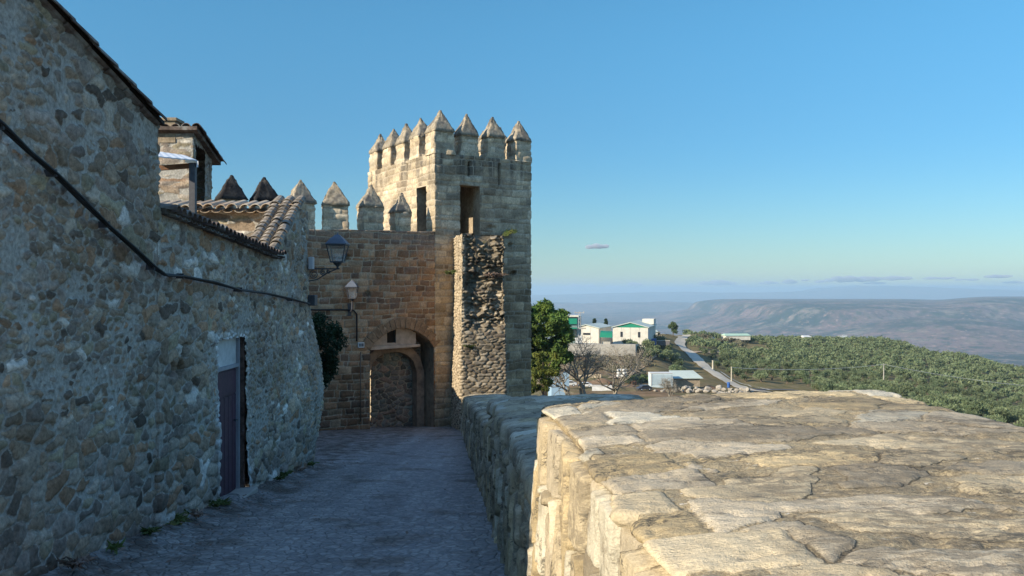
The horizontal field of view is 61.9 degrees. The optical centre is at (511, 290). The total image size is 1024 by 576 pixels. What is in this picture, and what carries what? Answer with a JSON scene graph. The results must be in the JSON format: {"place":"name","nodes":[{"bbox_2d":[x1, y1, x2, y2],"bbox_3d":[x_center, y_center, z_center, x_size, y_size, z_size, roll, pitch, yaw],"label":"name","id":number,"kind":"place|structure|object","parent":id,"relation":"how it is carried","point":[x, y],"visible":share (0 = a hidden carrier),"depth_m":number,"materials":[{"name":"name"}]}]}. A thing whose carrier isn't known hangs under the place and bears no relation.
{"place":"outdoors","nodes":[
{"label":"outdoors","id":0,"kind":"place"},
{"bbox_2d":[39,426,507,575],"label":"street","id":1,"kind":"structure","parent":0,"point":[466,546],"depth_m":9.31,"materials":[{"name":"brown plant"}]},
{"bbox_2d":[56,554,98,571],"bbox_3d":[-3.502,2.176,6.835,0.359,0.151,0.264,0,0,23],"label":"weed tuft","id":2,"kind":"object","parent":1,"relation":"on","point":[72,564],"visible":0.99,"depth_m":6.83,"materials":[{"name":"plant"}]},
{"bbox_2d":[106,537,125,554],"bbox_3d":[-3.511,2.271,7.559,0.175,0.133,0.174,0,0,-16],"label":"weed tuft","id":3,"kind":"object","parent":1,"relation":"on","point":[114,547],"visible":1,"depth_m":7.55,"materials":[{"name":"green plant"}]},
{"bbox_2d":[140,526,161,534],"bbox_3d":[-3.542,2.340,8.364,0.218,0.096,0.178,0,0,-27],"label":"weed tuft","id":4,"kind":"object","parent":1,"relation":"on","point":[149,530],"visible":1,"depth_m":8.33,"materials":[{"name":"green plant"}]},
{"bbox_2d":[165,509,191,525],"bbox_3d":[-3.614,2.439,9.025,0.439,0.184,0.421,0,0,-35],"label":"weed tuft","id":5,"kind":"object","parent":1,"relation":"on","point":[179,518],"visible":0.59,"depth_m":9.02,"materials":[{"name":"green plant"}]},
{"bbox_2d":[189,508,207,518],"bbox_3d":[-3.452,2.451,9.370,0.246,0.119,0.290,0,0,0],"label":"weed tuft","id":6,"kind":"object","parent":1,"relation":"on","point":[195,513],"visible":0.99,"depth_m":9.34,"materials":[{"name":"plant"}]},
{"bbox_2d":[208,498,229,506],"bbox_3d":[-3.500,2.518,10.115,0.240,0.106,0.367,0,0,44],"label":"weed tuft","id":7,"kind":"object","parent":1,"relation":"on","point":[218,503],"visible":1,"depth_m":10.10,"materials":[{"name":"green plant"}]},
{"bbox_2d":[154,195,324,525],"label":"courtyard wall","id":8,"kind":"structure","parent":1,"relation":"on","point":[240,387],"depth_m":11.28,"materials":[{"name":"grey stone"}]},
{"bbox_2d":[0,119,310,303],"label":"cable","id":9,"kind":"object","parent":8,"relation":"attached to","point":[49,170],"visible":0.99,"depth_m":7.41,"materials":[{"name":"black rubber"}]},
{"bbox_2d":[217,368,238,496],"bbox_3d":[-3.740,1.860,11.115,0.110,1.660,0.970,0,0,0],"label":"door","id":10,"kind":"structure","parent":8,"relation":"in","point":[226,384],"depth_m":11.28,"materials":[{"name":"black metal"}]},
{"bbox_2d":[160,199,303,236],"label":"tiled roof","id":11,"kind":"structure","parent":8,"relation":"on","point":[241,218],"depth_m":14.72,"materials":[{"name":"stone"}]},
{"bbox_2d":[308,257,313,268],"bbox_3d":[-3.590,-0.492,15.270,0.080,0.220,0.140,0,0,0],"label":"junction box","id":12,"kind":"object","parent":8,"relation":"attached to","point":[310,262],"visible":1,"depth_m":15.20,"materials":[{"name":"grey plastic"}]},
{"bbox_2d":[308,295,317,305],"bbox_3d":[-3.565,0.172,15.265,0.130,0.191,0.230,0,0,0],"label":"connector box","id":13,"kind":"object","parent":8,"relation":"attached to","point":[313,300],"visible":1,"depth_m":15.15,"materials":[{"name":"black metal"}]},
{"bbox_2d":[308,233,349,280],"bbox_3d":[-3.324,-0.588,15.350,0.753,0.910,0.380,0,0,0],"label":"wall lantern","id":14,"kind":"object","parent":8,"relation":"attached to","point":[337,240],"depth_m":15.33,"materials":[{"name":"black metal"}]},
{"bbox_2d":[312,311,348,389],"bbox_3d":[-4.541,2.098,20.508,1.133,3.255,1.410,0,0,0],"label":"hanging bush","id":15,"kind":"object","parent":8,"relation":"attached to","point":[329,358],"visible":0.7,"depth_m":20.30,"materials":[{"name":"green plant"}]},
{"bbox_2d":[280,470,292,476],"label":"weed tuft","id":16,"kind":"object","parent":1,"relation":"on","point":[287,473],"visible":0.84,"depth_m":13.22,"materials":[{"name":"green plant"}]},
{"bbox_2d":[295,465,307,470],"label":"weed tuft","id":17,"kind":"object","parent":1,"relation":"on","point":[300,468],"visible":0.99,"depth_m":14.06,"materials":[{"name":"green plant"}]},
{"bbox_2d":[461,393,510,511],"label":"parapet block","id":18,"kind":"structure","parent":1,"relation":"on","point":[475,430],"depth_m":15.02,"materials":[{"name":"stone"}]},
{"bbox_2d":[485,393,643,575],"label":"parapet block","id":19,"kind":"structure","parent":1,"relation":"on","point":[511,444],"depth_m":7.75,"materials":[{"name":"stone"}]},
{"bbox_2d":[57,0,1023,294],"label":"sky","id":20,"kind":"structure","parent":0,"point":[716,146],"materials":[{"name":"blue"}]},
{"bbox_2d":[608,352,682,377],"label":"dirt track","id":21,"kind":"structure","parent":0,"point":[655,355],"depth_m":243.82,"materials":[{"name":"brown soil"}]},
{"bbox_2d":[674,334,769,391],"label":"road","id":22,"kind":"structure","parent":0,"point":[679,341],"depth_m":283.72,"materials":[{"name":"grey asphalt"}]},
{"bbox_2d":[531,286,1023,424],"bbox_3d":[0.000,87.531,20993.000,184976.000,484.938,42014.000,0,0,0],"label":"hillside","id":23,"kind":"structure","parent":0,"point":[988,324],"depth_m":6046.80,"materials":[{"name":"green plant"}]},
{"bbox_2d":[0,0,167,575],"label":"stone house","id":24,"kind":"structure","parent":23,"relation":"on","point":[79,304],"depth_m":7.08,"materials":[{"name":"stone"}]},
{"bbox_2d":[158,117,226,207],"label":"turret house","id":25,"kind":"structure","parent":23,"relation":"on","point":[178,136],"depth_m":19.01,"materials":[{"name":"beige stone"}]},
{"bbox_2d":[159,152,197,213],"bbox_3d":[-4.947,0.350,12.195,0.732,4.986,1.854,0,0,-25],"label":"awning","id":26,"kind":"object","parent":25,"relation":"attached to","point":[191,164],"visible":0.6,"depth_m":11.65,"materials":[{"name":"white metal"}]},
{"bbox_2d":[214,175,439,430],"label":"gate wall","id":27,"kind":"structure","parent":23,"relation":"on","point":[391,272],"depth_m":27.24,"materials":[{"name":"brown stone"}]},
{"bbox_2d":[311,309,357,340],"bbox_3d":[-5.686,1.073,26.500,1.886,1.060,0.052,0,0,-32],"label":"conduit","id":28,"kind":"object","parent":27,"relation":"attached to","point":[342,310],"visible":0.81,"depth_m":26.79,"materials":[{"name":"grey metal"}]},
{"bbox_2d":[345,280,358,315],"bbox_3d":[-5.002,0.223,26.725,0.380,1.150,0.423,0,0,0],"label":"wall lantern","id":29,"kind":"object","parent":27,"relation":"attached to","point":[352,284],"depth_m":26.64,"materials":[{"name":"black metal"}]},
{"bbox_2d":[360,352,360,420],"bbox_3d":[-4.800,3.044,27.054,0.035,2.198,0.035,0,0,0],"label":"downpipe","id":30,"kind":"object","parent":27,"relation":"attached to","point":[360,386],"visible":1,"depth_m":27.04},
{"bbox_2d":[387,330,394,342],"bbox_3d":[-4.005,1.470,28.081,0.340,0.520,0.040,0,0,-32],"label":"window","id":31,"kind":"structure","parent":27,"relation":"in","point":[391,335],"depth_m":28.08,"materials":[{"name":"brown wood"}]},
{"bbox_2d":[370,340,423,426],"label":"gate wall","id":32,"kind":"structure","parent":23,"relation":"on","point":[397,386],"depth_m":28.82,"materials":[{"name":"stone"}]},
{"bbox_2d":[368,110,531,426],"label":"castle tower","id":33,"kind":"structure","parent":23,"relation":"on","point":[444,177],"depth_m":29.85,"materials":[{"name":"stone"}]},
{"bbox_2d":[502,228,518,235],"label":"weed tuft","id":34,"kind":"object","parent":33,"relation":"attached to","point":[508,232],"visible":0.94,"depth_m":29.73,"materials":[{"name":"green plant"}]},
{"bbox_2d":[451,233,507,430],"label":"broken pier","id":35,"kind":"structure","parent":23,"relation":"on","point":[479,316],"depth_m":26.54,"materials":[{"name":"beige stone"}]},
{"bbox_2d":[444,269,456,274],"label":"weed tuft","id":36,"kind":"object","parent":35,"relation":"attached to","point":[451,272],"visible":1,"depth_m":26.84,"materials":[{"name":"green plant"}]},
{"bbox_2d":[483,271,507,278],"bbox_3d":[-0.521,-0.477,26.546,0.716,0.246,0.719,0,0,-30],"label":"dry shrub","id":37,"kind":"object","parent":35,"relation":"on","point":[495,275],"visible":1,"depth_m":26.45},
{"bbox_2d":[531,351,559,394],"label":"tree","id":38,"kind":"object","parent":23,"relation":"on","point":[546,382],"visible":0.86,"depth_m":83.42,"materials":[{"name":"green plant"}]},
{"bbox_2d":[531,298,575,395],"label":"tree","id":39,"kind":"object","parent":23,"relation":"on","point":[557,325],"visible":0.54,"depth_m":90.32,"materials":[{"name":"green plant"}]},
{"bbox_2d":[531,363,582,395],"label":"bare tree","id":40,"kind":"object","parent":23,"relation":"on","point":[563,386],"visible":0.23,"depth_m":107.98,"materials":[{"name":"grey plant"}]},
{"bbox_2d":[548,364,568,395],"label":"cottage","id":41,"kind":"structure","parent":23,"relation":"on","point":[553,390],"depth_m":152.17,"materials":[{"name":"white paint"}]},
{"bbox_2d":[549,315,579,342],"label":"green hall","id":42,"kind":"structure","parent":23,"relation":"on","point":[573,321],"depth_m":263.12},
{"bbox_2d":[575,311,585,342],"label":"transformer pole","id":43,"kind":"object","parent":23,"relation":"on","point":[578,328],"visible":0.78,"depth_m":261.74,"materials":[{"name":"metal"}]},
{"bbox_2d":[550,332,612,393],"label":"bare tree","id":44,"kind":"object","parent":23,"relation":"on","point":[586,371],"visible":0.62,"depth_m":96.06,"materials":[{"name":"grey plant"}]},
{"bbox_2d":[581,323,611,342],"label":"warehouse","id":45,"kind":"structure","parent":23,"relation":"on","point":[592,331],"depth_m":290.31,"materials":[{"name":"white paint"}]},
{"bbox_2d":[590,378,611,382],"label":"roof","id":46,"kind":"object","parent":23,"relation":"on","point":[602,380],"visible":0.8,"depth_m":204.96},
{"bbox_2d":[592,385,611,390],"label":"white wall","id":47,"kind":"structure","parent":23,"relation":"on","point":[598,388],"depth_m":185.74,"materials":[{"name":"paint"}]},
{"bbox_2d":[568,343,638,355],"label":"retaining wall","id":48,"kind":"structure","parent":23,"relation":"on","point":[632,348],"depth_m":256.38,"materials":[{"name":"concrete"}]},
{"bbox_2d":[600,331,612,343],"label":"canopy shed","id":49,"kind":"structure","parent":23,"relation":"on","point":[607,334],"depth_m":262.03,"materials":[{"name":"teal metal"}]},
{"bbox_2d":[588,341,652,393],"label":"bare tree","id":50,"kind":"object","parent":23,"relation":"on","point":[620,383],"visible":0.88,"depth_m":103.66,"materials":[{"name":"plant"}]},
{"bbox_2d":[611,318,656,346],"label":"warehouse","id":51,"kind":"structure","parent":23,"relation":"on","point":[639,331],"depth_m":282.00,"materials":[{"name":"white paint"}]},
{"bbox_2d":[636,384,651,390],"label":"parked car","id":52,"kind":"object","parent":23,"relation":"on","point":[645,386],"visible":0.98,"depth_m":186.64,"materials":[{"name":"paint"}]},
{"bbox_2d":[643,347,655,358],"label":"olive tree","id":53,"kind":"object","parent":23,"relation":"on","point":[651,354],"visible":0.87,"depth_m":256.68,"materials":[{"name":"green plant"}]},
{"bbox_2d":[654,334,665,340],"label":"olive tree","id":54,"kind":"object","parent":23,"relation":"on","point":[657,337],"visible":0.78,"depth_m":295.68,"materials":[{"name":"green plant"}]},
{"bbox_2d":[648,372,672,387],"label":"shipping container","id":55,"kind":"object","parent":23,"relation":"on","point":[654,379],"visible":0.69,"depth_m":200.12,"materials":[{"name":"white metal"}]},
{"bbox_2d":[657,340,669,344],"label":"yard wall","id":56,"kind":"structure","parent":23,"relation":"on","point":[662,342],"depth_m":283.77,"materials":[{"name":"concrete"}]},
{"bbox_2d":[658,349,671,360],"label":"olive tree","id":57,"kind":"object","parent":23,"relation":"on","point":[666,352],"visible":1,"depth_m":260.23,"materials":[{"name":"green plant"}]},
{"bbox_2d":[659,378,679,396],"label":"bare tree","id":58,"kind":"object","parent":23,"relation":"on","point":[667,383],"visible":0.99,"depth_m":150.08,"materials":[{"name":"plant"}]},
{"bbox_2d":[668,321,677,333],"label":"round tree","id":59,"kind":"object","parent":23,"relation":"on","point":[672,325],"visible":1,"depth_m":399.01,"materials":[{"name":"green plant"}]},
{"bbox_2d":[669,353,680,361],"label":"olive tree","id":60,"kind":"object","parent":23,"relation":"on","point":[672,356],"visible":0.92,"depth_m":263.77,"materials":[{"name":"green plant"}]},
{"bbox_2d":[670,364,682,369],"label":"olive tree","id":61,"kind":"object","parent":23,"relation":"on","point":[675,367],"visible":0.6,"depth_m":239.86,"materials":[{"name":"green plant"}]},
{"bbox_2d":[669,370,702,386],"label":"stone shed","id":62,"kind":"structure","parent":23,"relation":"on","point":[682,378],"depth_m":203.59,"materials":[{"name":"beige stone"}]},
{"bbox_2d":[721,359,732,367],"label":"olive tree","id":63,"kind":"object","parent":23,"relation":"on","point":[725,363],"visible":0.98,"depth_m":286.51,"materials":[{"name":"green plant"}]},
{"bbox_2d":[721,333,750,339],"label":"building","id":64,"kind":"structure","parent":23,"relation":"on","point":[743,336],"depth_m":470.81,"materials":[{"name":"white paint"}]},
{"bbox_2d":[730,365,743,376],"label":"olive tree","id":65,"kind":"object","parent":23,"relation":"on","point":[737,370],"visible":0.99,"depth_m":260.50,"materials":[{"name":"green plant"}]},
{"bbox_2d":[740,373,752,381],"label":"olive tree","id":66,"kind":"object","parent":23,"relation":"on","point":[743,376],"visible":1,"depth_m":254.73,"materials":[{"name":"green plant"}]},
{"bbox_2d":[746,364,756,373],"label":"olive tree","id":67,"kind":"object","parent":23,"relation":"on","point":[754,368],"visible":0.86,"depth_m":281.51,"materials":[{"name":"green plant"}]},
{"bbox_2d":[752,369,767,381],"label":"olive tree","id":68,"kind":"object","parent":23,"relation":"on","point":[760,375],"visible":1,"depth_m":254.14,"materials":[{"name":"green plant"}]},
{"bbox_2d":[766,366,778,379],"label":"olive tree","id":69,"kind":"object","parent":23,"relation":"on","point":[773,373],"visible":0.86,"depth_m":263.42,"materials":[{"name":"green plant"}]},
{"bbox_2d":[767,362,780,368],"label":"olive tree","id":70,"kind":"object","parent":23,"relation":"on","point":[776,365],"visible":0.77,"depth_m":295.47,"materials":[{"name":"green plant"}]},
{"bbox_2d":[527,390,1023,575],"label":"parapet block","id":71,"kind":"structure","parent":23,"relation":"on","point":[837,483],"depth_m":3.02,"materials":[{"name":"stone"}]},
{"bbox_2d":[780,361,792,368],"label":"olive tree","id":72,"kind":"object","parent":23,"relation":"on","point":[789,365],"visible":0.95,"depth_m":307.30,"materials":[{"name":"green plant"}]},
{"bbox_2d":[781,375,791,383],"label":"olive tree","id":73,"kind":"object","parent":23,"relation":"on","point":[787,379],"visible":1,"depth_m":253.94,"materials":[{"name":"green plant"}]},
{"bbox_2d":[795,370,808,381],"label":"olive tree","id":74,"kind":"object","parent":23,"relation":"on","point":[802,374],"visible":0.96,"depth_m":268.05,"materials":[{"name":"green plant"}]},
{"bbox_2d":[810,375,823,381],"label":"olive tree","id":75,"kind":"object","parent":23,"relation":"on","point":[817,378],"visible":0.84,"depth_m":260.97,"materials":[{"name":"green plant"}]},
{"bbox_2d":[811,381,823,390],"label":"olive tree","id":76,"kind":"object","parent":23,"relation":"on","point":[814,384],"visible":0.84,"depth_m":220.96,"materials":[{"name":"green plant"}]},
{"bbox_2d":[820,378,834,384],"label":"olive tree","id":77,"kind":"object","parent":23,"relation":"on","point":[827,380],"visible":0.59,"depth_m":246.85,"materials":[{"name":"green plant"}]},
{"bbox_2d":[821,382,846,390],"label":"olive tree","id":78,"kind":"object","parent":23,"relation":"on","point":[834,387],"visible":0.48,"depth_m":193.00,"materials":[{"name":"green plant"}]},
{"bbox_2d":[830,374,841,382],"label":"olive tree","id":79,"kind":"object","parent":23,"relation":"on","point":[835,377],"visible":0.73,"depth_m":273.45,"materials":[{"name":"green plant"}]},
{"bbox_2d":[842,380,855,385],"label":"olive tree","id":80,"kind":"object","parent":23,"relation":"on","point":[847,383],"visible":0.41,"depth_m":226.09,"materials":[{"name":"green plant"}]},
{"bbox_2d":[682,329,1023,397],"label":"olive grove","id":81,"kind":"object","parent":23,"relation":"on","point":[827,352],"visible":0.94,"depth_m":411.89,"materials":[{"name":"green plant"}]},
{"bbox_2d":[850,376,861,382],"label":"olive tree","id":82,"kind":"object","parent":23,"relation":"on","point":[854,379],"visible":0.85,"depth_m":274.63,"materials":[{"name":"green plant"}]},
{"bbox_2d":[854,385,871,389],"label":"olive tree","id":83,"kind":"object","parent":23,"relation":"on","point":[864,388],"visible":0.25,"depth_m":192.49,"materials":[{"name":"green plant"}]},
{"bbox_2d":[867,371,881,377],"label":"olive tree","id":84,"kind":"object","parent":23,"relation":"on","point":[874,375],"visible":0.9,"depth_m":302.62,"materials":[{"name":"green plant"}]},
{"bbox_2d":[870,379,885,389],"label":"olive tree","id":85,"kind":"object","parent":23,"relation":"on","point":[879,384],"visible":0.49,"depth_m":227.40,"materials":[{"name":"green plant"}]},
{"bbox_2d":[876,367,886,375],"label":"olive tree","id":86,"kind":"object","parent":23,"relation":"on","point":[880,370],"visible":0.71,"depth_m":315.72,"materials":[{"name":"green plant"}]},
{"bbox_2d":[890,386,908,397],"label":"olive tree","id":87,"kind":"object","parent":23,"relation":"on","point":[902,392],"visible":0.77,"depth_m":192.16,"materials":[{"name":"green plant"}]},
{"bbox_2d":[898,381,914,391],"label":"olive tree","id":88,"kind":"object","parent":23,"relation":"on","point":[908,386],"visible":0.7,"depth_m":233.04,"materials":[{"name":"green plant"}]},
{"bbox_2d":[913,376,924,384],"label":"olive tree","id":89,"kind":"object","parent":23,"relation":"on","point":[919,380],"visible":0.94,"depth_m":309.97,"materials":[{"name":"green plant"}]},
{"bbox_2d":[916,397,932,405],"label":"olive tree","id":90,"kind":"object","parent":23,"relation":"on","point":[924,400],"visible":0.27,"depth_m":158.11,"materials":[{"name":"green plant"}]},
{"bbox_2d":[926,398,946,406],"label":"olive tree","id":91,"kind":"object","parent":23,"relation":"on","point":[937,402],"visible":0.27,"depth_m":171.35,"materials":[{"name":"green plant"}]},
{"bbox_2d":[934,395,958,406],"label":"olive tree","id":92,"kind":"object","parent":23,"relation":"on","point":[946,400],"visible":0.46,"depth_m":176.78,"materials":[{"name":"green plant"}]},
{"bbox_2d":[946,385,960,395],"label":"olive tree","id":93,"kind":"object","parent":23,"relation":"on","point":[954,389],"visible":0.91,"depth_m":273.89,"materials":[{"name":"green plant"}]},
{"bbox_2d":[943,402,964,412],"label":"olive tree","id":94,"kind":"object","parent":23,"relation":"on","point":[953,407],"visible":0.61,"depth_m":157.21,"materials":[{"name":"green plant"}]},
{"bbox_2d":[949,395,966,405],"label":"olive tree","id":95,"kind":"object","parent":23,"relation":"on","point":[961,399],"visible":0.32,"depth_m":192.08,"materials":[{"name":"green plant"}]},
{"bbox_2d":[961,403,981,414],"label":"olive tree","id":96,"kind":"object","parent":23,"relation":"on","point":[973,407],"visible":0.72,"depth_m":172.21,"materials":[{"name":"green plant"}]},
{"bbox_2d":[964,409,978,415],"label":"olive tree","id":97,"kind":"object","parent":23,"relation":"on","point":[971,412],"visible":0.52,"depth_m":163.34,"materials":[{"name":"green plant"}]},
{"bbox_2d":[961,400,983,410],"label":"olive tree","id":98,"kind":"object","parent":23,"relation":"on","point":[963,403],"visible":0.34,"depth_m":179.63,"materials":[{"name":"green plant"}]},
{"bbox_2d":[969,392,983,397],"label":"olive tree","id":99,"kind":"object","parent":23,"relation":"on","point":[977,394],"visible":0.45,"depth_m":274.50,"materials":[{"name":"green plant"}]},
{"bbox_2d":[971,384,984,392],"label":"olive tree","id":100,"kind":"object","parent":23,"relation":"on","point":[979,389],"visible":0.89,"depth_m":306.93,"materials":[{"name":"green plant"}]},
{"bbox_2d":[979,404,990,415],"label":"olive tree","id":101,"kind":"object","parent":23,"relation":"on","point":[984,410],"visible":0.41,"depth_m":182.26,"materials":[{"name":"green plant"}]},
{"bbox_2d":[983,402,995,408],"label":"olive tree","id":102,"kind":"object","parent":23,"relation":"on","point":[992,405],"visible":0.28,"depth_m":197.65,"materials":[{"name":"green plant"}]},
{"bbox_2d":[984,413,999,420],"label":"olive tree","id":103,"kind":"object","parent":23,"relation":"on","point":[996,417],"visible":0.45,"depth_m":159.15,"materials":[{"name":"green plant"}]},
{"bbox_2d":[981,407,1010,421],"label":"olive tree","id":104,"kind":"object","parent":23,"relation":"on","point":[999,412],"visible":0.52,"depth_m":172.19,"materials":[{"name":"green plant"}]},
{"bbox_2d":[1006,412,1018,422],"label":"olive tree","id":105,"kind":"object","parent":23,"relation":"on","point":[1011,419],"visible":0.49,"depth_m":184.43,"materials":[{"name":"green plant"}]},
{"bbox_2d":[1010,408,1023,422],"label":"olive tree","id":106,"kind":"object","parent":23,"relation":"on","point":[1021,414],"visible":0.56,"depth_m":191.75,"materials":[{"name":"green plant"}]},
{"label":"concrete pole","id":107,"kind":"object","parent":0,"visible":0},
{"bbox_2d":[732,364,1023,385],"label":"power line","id":108,"kind":"object","parent":107,"relation":"hanging from","point":[861,366],"visible":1,"depth_m":241.92,"materials":[{"name":"metal"}]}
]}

